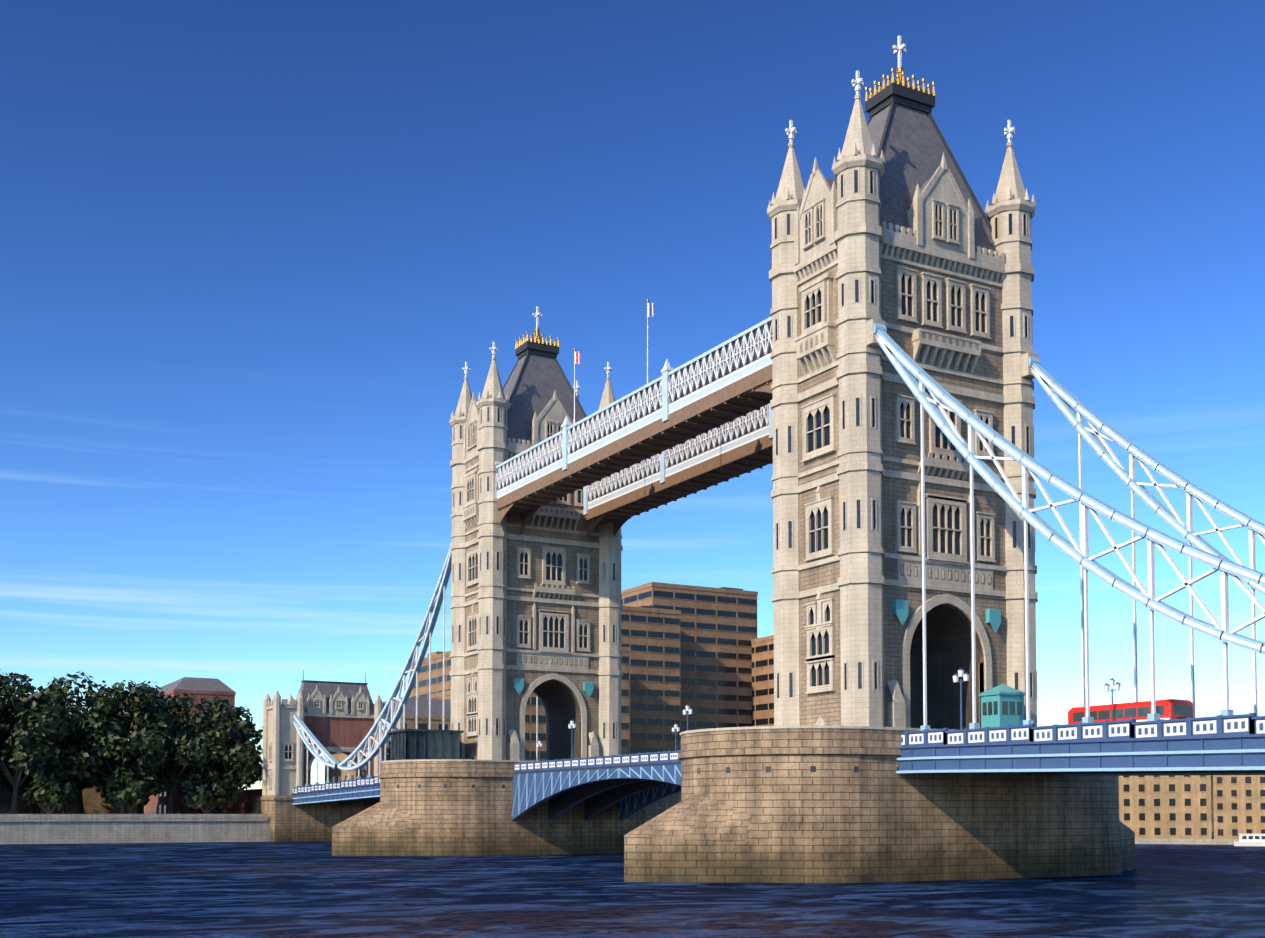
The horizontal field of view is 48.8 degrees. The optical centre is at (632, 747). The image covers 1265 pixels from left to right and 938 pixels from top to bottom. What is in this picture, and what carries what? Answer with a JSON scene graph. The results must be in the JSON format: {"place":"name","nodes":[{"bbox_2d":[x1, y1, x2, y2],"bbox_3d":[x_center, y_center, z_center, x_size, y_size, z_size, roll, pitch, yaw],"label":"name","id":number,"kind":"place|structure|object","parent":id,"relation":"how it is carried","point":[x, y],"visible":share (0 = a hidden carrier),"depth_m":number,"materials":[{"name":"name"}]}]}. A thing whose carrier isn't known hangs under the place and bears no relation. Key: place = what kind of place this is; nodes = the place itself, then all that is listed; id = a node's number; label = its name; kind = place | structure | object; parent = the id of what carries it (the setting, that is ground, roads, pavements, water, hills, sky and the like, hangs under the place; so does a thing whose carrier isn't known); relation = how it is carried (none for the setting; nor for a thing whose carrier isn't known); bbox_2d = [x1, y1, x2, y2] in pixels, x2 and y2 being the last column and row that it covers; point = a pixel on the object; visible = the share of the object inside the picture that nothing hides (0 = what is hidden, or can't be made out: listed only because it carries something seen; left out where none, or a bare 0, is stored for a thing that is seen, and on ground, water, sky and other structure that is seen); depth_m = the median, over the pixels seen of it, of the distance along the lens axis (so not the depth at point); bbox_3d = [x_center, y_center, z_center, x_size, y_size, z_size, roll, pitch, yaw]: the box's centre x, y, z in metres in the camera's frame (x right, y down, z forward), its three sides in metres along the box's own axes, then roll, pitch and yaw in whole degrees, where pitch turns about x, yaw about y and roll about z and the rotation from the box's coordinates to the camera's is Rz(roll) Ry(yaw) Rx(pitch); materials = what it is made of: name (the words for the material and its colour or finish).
{"place":"outdoors","nodes":[
{"label":"outdoors","id":0,"kind":"place"},
{"bbox_2d":[268,742,271,788],"bbox_3d":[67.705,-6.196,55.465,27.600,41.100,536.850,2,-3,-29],"label":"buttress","id":1,"kind":"object","parent":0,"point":[270,773],"visible":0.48,"depth_m":282.61,"materials":[{"name":"beige stone"}]},
{"bbox_2d":[332,759,680,855],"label":"bridge pier","id":2,"kind":"structure","parent":0,"point":[443,807],"depth_m":187.27,"materials":[{"name":"beige stone"}]},
{"bbox_2d":[291,776,379,804],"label":"bridge deck","id":3,"kind":"structure","parent":2,"relation":"on","point":[364,790],"depth_m":255.83,"materials":[{"name":"blue metal"}]},
{"bbox_2d":[387,729,463,759],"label":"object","id":4,"kind":"structure","parent":2,"relation":"on","point":[411,744],"depth_m":193.26,"materials":[{"name":"metal"}]},
{"bbox_2d":[512,750,680,820],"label":"tower bridge bascules","id":5,"kind":"object","parent":2,"relation":"attached to","point":[631,784],"visible":0.52,"depth_m":180.00,"materials":[{"name":"metal"}]},
{"bbox_2d":[537,740,542,760],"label":"lamp post","id":6,"kind":"object","parent":5,"relation":"on","point":[540,743],"visible":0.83,"depth_m":221.69,"materials":[{"name":"white glass"}]},
{"bbox_2d":[568,720,575,757],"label":"lamp post","id":7,"kind":"object","parent":5,"relation":"on","point":[571,723],"visible":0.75,"depth_m":175.40,"materials":[{"name":"blue paint"}]},
{"bbox_2d":[672,723,679,750],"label":"lamp post","id":8,"kind":"object","parent":5,"relation":"on","point":[675,726],"visible":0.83,"depth_m":182.80,"materials":[{"name":"blue paint"}]},
{"bbox_2d":[449,306,622,759],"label":"bridge tower","id":9,"kind":"structure","parent":0,"point":[536,606],"depth_m":199.57,"materials":[{"name":"beige stone"}]},
{"bbox_2d":[288,542,537,787],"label":"tower bridge chains","id":10,"kind":"object","parent":9,"relation":"attached to","point":[430,619],"visible":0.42,"depth_m":226.88,"materials":[{"name":"white metal"}]},
{"bbox_2d":[495,317,772,540],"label":"high-level walkways","id":11,"kind":"structure","parent":9,"relation":"attached to","point":[703,421],"depth_m":167.41,"materials":[{"name":"metal"}]},
{"bbox_2d":[574,348,579,422],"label":"flagpole","id":12,"kind":"object","parent":11,"relation":"on","point":[576,357],"visible":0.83,"depth_m":177.11,"materials":[{"name":"white metal"}]},
{"bbox_2d":[646,299,654,383],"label":"flagpole","id":13,"kind":"object","parent":11,"relation":"on","point":[650,308],"visible":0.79,"depth_m":160.69,"materials":[{"name":"white metal"}]},
{"bbox_2d":[410,582,773,760],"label":"office building","id":14,"kind":"structure","parent":0,"point":[706,654],"depth_m":391.46,"materials":[{"name":"brown concrete"}]},
{"bbox_2d":[0,814,1212,843],"bbox_3d":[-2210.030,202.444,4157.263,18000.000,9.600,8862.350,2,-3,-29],"label":"embankment wall","id":15,"kind":"structure","parent":0,"point":[89,828],"depth_m":267.45,"materials":[{"name":"stone"}]},
{"bbox_2d":[0,669,15,760],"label":"tree","id":16,"kind":"object","parent":15,"relation":"on","point":[4,738],"visible":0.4,"depth_m":272.49,"materials":[{"name":"green plant"}]},
{"bbox_2d":[0,673,84,813],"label":"tree","id":17,"kind":"object","parent":15,"relation":"on","point":[24,743],"visible":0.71,"depth_m":266.01,"materials":[{"name":"green plant"}]},
{"bbox_2d":[19,755,79,813],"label":"bush","id":18,"kind":"object","parent":15,"relation":"on","point":[54,787],"visible":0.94,"depth_m":266.25,"materials":[{"name":"green plant"}]},
{"bbox_2d":[0,672,107,813],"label":"tree","id":19,"kind":"object","parent":15,"relation":"on","point":[29,688],"visible":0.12,"depth_m":285.74,"materials":[{"name":"green plant"}]},
{"bbox_2d":[0,671,130,813],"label":"tree","id":20,"kind":"object","parent":15,"relation":"on","point":[54,744],"visible":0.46,"depth_m":271.60,"materials":[{"name":"green plant"}]},
{"bbox_2d":[54,694,129,813],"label":"tree","id":21,"kind":"object","parent":15,"relation":"on","point":[80,807],"depth_m":300.48,"materials":[{"name":"green plant"}]},
{"bbox_2d":[0,677,235,813],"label":"building","id":22,"kind":"structure","parent":15,"relation":"on","point":[201,689],"depth_m":313.14,"materials":[{"name":"red brick"}]},
{"bbox_2d":[60,680,185,813],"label":"tree","id":23,"kind":"object","parent":15,"relation":"on","point":[125,746],"visible":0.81,"depth_m":274.95,"materials":[{"name":"green plant"}]},
{"bbox_2d":[96,765,169,813],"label":"bush","id":24,"kind":"object","parent":15,"relation":"on","point":[139,791],"visible":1,"depth_m":273.46,"materials":[{"name":"green plant"}]},
{"bbox_2d":[75,690,196,813],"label":"tree","id":25,"kind":"object","parent":15,"relation":"on","point":[140,809],"visible":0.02,"depth_m":292.40,"materials":[{"name":"green plant"}]},
{"bbox_2d":[106,690,225,813],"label":"tree","id":26,"kind":"object","parent":15,"relation":"on","point":[137,715],"visible":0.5,"depth_m":281.78,"materials":[{"name":"green plant"}]},
{"bbox_2d":[176,769,236,813],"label":"bush","id":27,"kind":"object","parent":15,"relation":"on","point":[200,794],"visible":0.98,"depth_m":280.83,"materials":[{"name":"green plant"}]},
{"bbox_2d":[171,711,262,813],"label":"tree","id":28,"kind":"object","parent":15,"relation":"on","point":[245,751],"visible":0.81,"depth_m":284.55,"materials":[{"name":"green plant"}]},
{"bbox_2d":[173,696,262,813],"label":"tree","id":29,"kind":"object","parent":15,"relation":"on","point":[232,713],"visible":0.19,"depth_m":295.55,"materials":[{"name":"green plant"}]},
{"bbox_2d":[325,698,450,782],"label":"building","id":30,"kind":"structure","parent":15,"relation":"on","point":[335,775],"depth_m":312.55,"materials":[{"name":"beige brick"}]},
{"bbox_2d":[1118,775,1264,844],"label":"wharf building","id":31,"kind":"structure","parent":15,"relation":"on","point":[1178,809],"depth_m":257.85,"materials":[{"name":"beige brick"}]},
{"bbox_2d":[0,832,1264,937],"bbox_3d":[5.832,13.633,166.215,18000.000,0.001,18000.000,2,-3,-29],"label":"river","id":32,"kind":"structure","parent":0,"point":[224,890],"depth_m":92.64,"materials":[{"name":"blue liquid"}]},
{"bbox_2d":[233,670,402,841],"bbox_3d":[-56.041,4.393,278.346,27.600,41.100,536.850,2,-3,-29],"label":"abutment tower","id":33,"kind":"structure","parent":32,"relation":"in","point":[338,717],"depth_m":284.52,"materials":[{"name":"beige stone"}]},
{"bbox_2d":[1234,834,1264,845],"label":"river boat","id":34,"kind":"object","parent":32,"relation":"on","point":[1251,839],"visible":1,"depth_m":242.16,"materials":[{"name":"white metal"}]},
{"bbox_2d":[0,0,1264,789],"label":"sky","id":35,"kind":"structure","parent":0,"point":[255,255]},
{"bbox_2d":[624,726,1134,882],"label":"bridge pier","id":36,"kind":"structure","parent":0,"point":[802,804],"depth_m":116.19,"materials":[{"name":"beige stone"}]},
{"bbox_2d":[683,704,692,730],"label":"lamp post","id":37,"kind":"object","parent":36,"relation":"on","point":[688,708],"visible":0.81,"depth_m":150.97,"materials":[{"name":"blue paint"}]},
{"bbox_2d":[896,713,1264,775],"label":"bridge deck","id":38,"kind":"structure","parent":36,"relation":"on","point":[1225,745],"depth_m":99.11,"materials":[{"name":"blue metal"}]},
{"bbox_2d":[953,668,968,729],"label":"lamp post","id":39,"kind":"object","parent":38,"relation":"on","point":[965,675],"visible":0.9,"depth_m":112.02,"materials":[{"name":"blue paint"}]},
{"bbox_2d":[978,684,1025,727],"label":"control cabin","id":40,"kind":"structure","parent":38,"relation":"on","point":[1002,705],"depth_m":126.34,"materials":[{"name":"teal paint"}]},
{"bbox_2d":[1103,678,1120,703],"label":"lamp post","id":41,"kind":"object","parent":38,"relation":"on","point":[1112,683],"visible":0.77,"depth_m":120.40,"materials":[{"name":"blue paint"}]},
{"bbox_2d":[1068,699,1192,723],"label":"double decker bus","id":42,"kind":"object","parent":38,"relation":"on","point":[1167,709],"visible":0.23,"depth_m":113.58,"materials":[{"name":"red metal"}]},
{"bbox_2d":[767,35,1037,729],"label":"bridge tower","id":43,"kind":"structure","parent":0,"point":[910,243],"depth_m":127.92,"materials":[{"name":"beige stone"}]},
{"bbox_2d":[866,319,1264,729],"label":"suspension chains","id":44,"kind":"object","parent":43,"relation":"attached to","point":[908,368],"visible":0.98,"depth_m":109.20,"materials":[{"name":"white metal"}]}
]}

